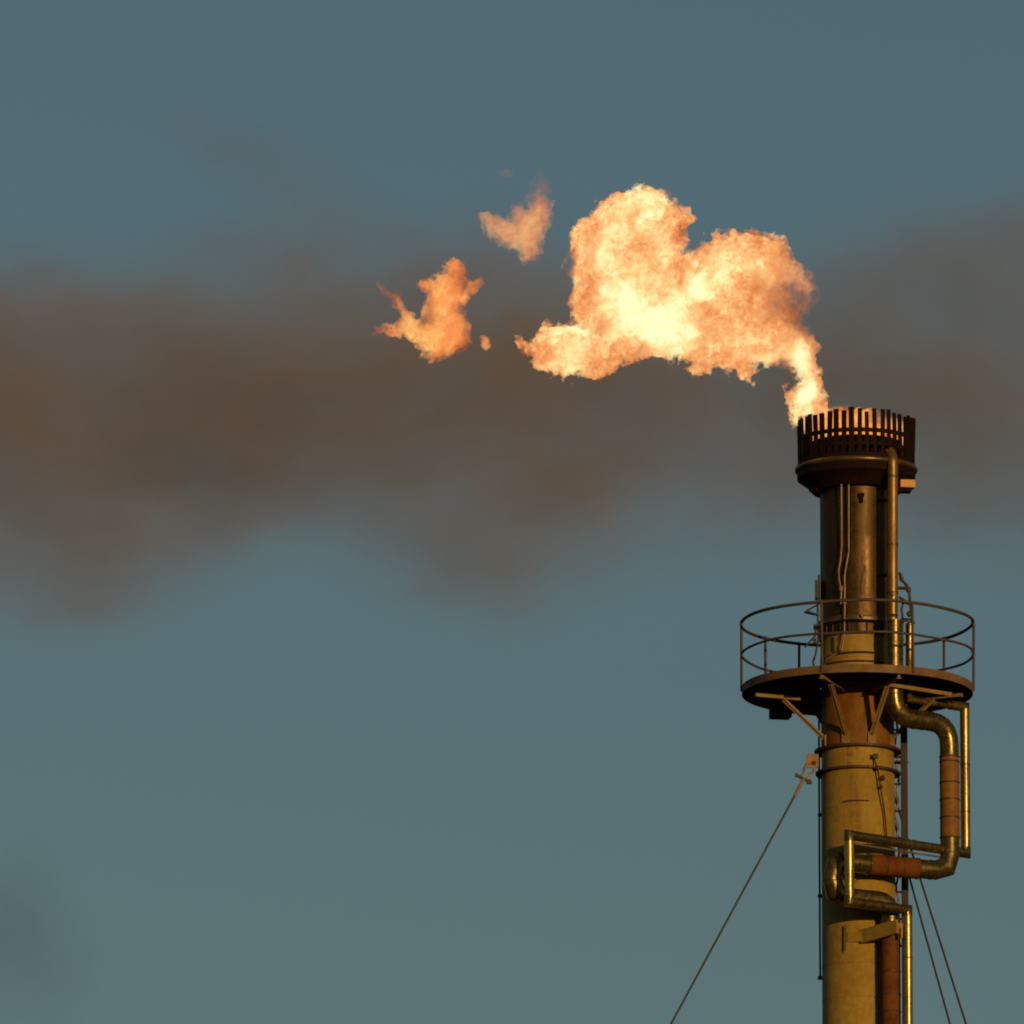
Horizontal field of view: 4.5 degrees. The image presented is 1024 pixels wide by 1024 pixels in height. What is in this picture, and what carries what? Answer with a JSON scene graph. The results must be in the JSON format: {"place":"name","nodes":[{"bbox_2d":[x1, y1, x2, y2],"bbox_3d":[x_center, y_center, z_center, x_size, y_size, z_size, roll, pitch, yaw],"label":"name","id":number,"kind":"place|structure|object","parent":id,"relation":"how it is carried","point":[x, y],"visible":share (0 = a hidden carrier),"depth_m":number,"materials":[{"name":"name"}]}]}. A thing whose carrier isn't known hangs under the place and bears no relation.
{"place":"outdoors","nodes":[
{"label":"outdoors","id":0,"kind":"place"},
{"bbox_2d":[0,0,1023,1023],"label":"sky","id":1,"kind":"structure","parent":0,"point":[401,402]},
{"label":"ground","id":2,"kind":"structure","parent":0,"visible":0},
{"bbox_2d":[739,407,974,1023],"bbox_3d":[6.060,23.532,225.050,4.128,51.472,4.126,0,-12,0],"label":"flare stack","id":3,"kind":"object","parent":2,"relation":"on","point":[866,696],"visible":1,"depth_m":228.72,"materials":[{"name":"beige paint"}]},
{"bbox_2d":[670,763,815,1023],"bbox_3d":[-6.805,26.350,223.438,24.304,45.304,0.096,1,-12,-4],"label":"guy wire","id":4,"kind":"object","parent":3,"relation":"attached to","point":[807,780],"visible":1,"depth_m":228.54,"materials":[{"name":"metal"}]},
{"bbox_2d":[895,823,950,1023],"bbox_3d":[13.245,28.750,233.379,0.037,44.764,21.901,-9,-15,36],"label":"guy wire","id":5,"kind":"object","parent":3,"relation":"attached to","point":[930,953],"visible":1,"depth_m":229.97,"materials":[{"name":"grey metal"}]},
{"bbox_2d":[895,797,966,1023],"bbox_3d":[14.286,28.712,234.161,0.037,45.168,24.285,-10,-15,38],"label":"guy wire","id":6,"kind":"object","parent":3,"relation":"attached to","point":[942,949],"visible":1,"depth_m":230.22,"materials":[{"name":"grey metal"}]}
]}

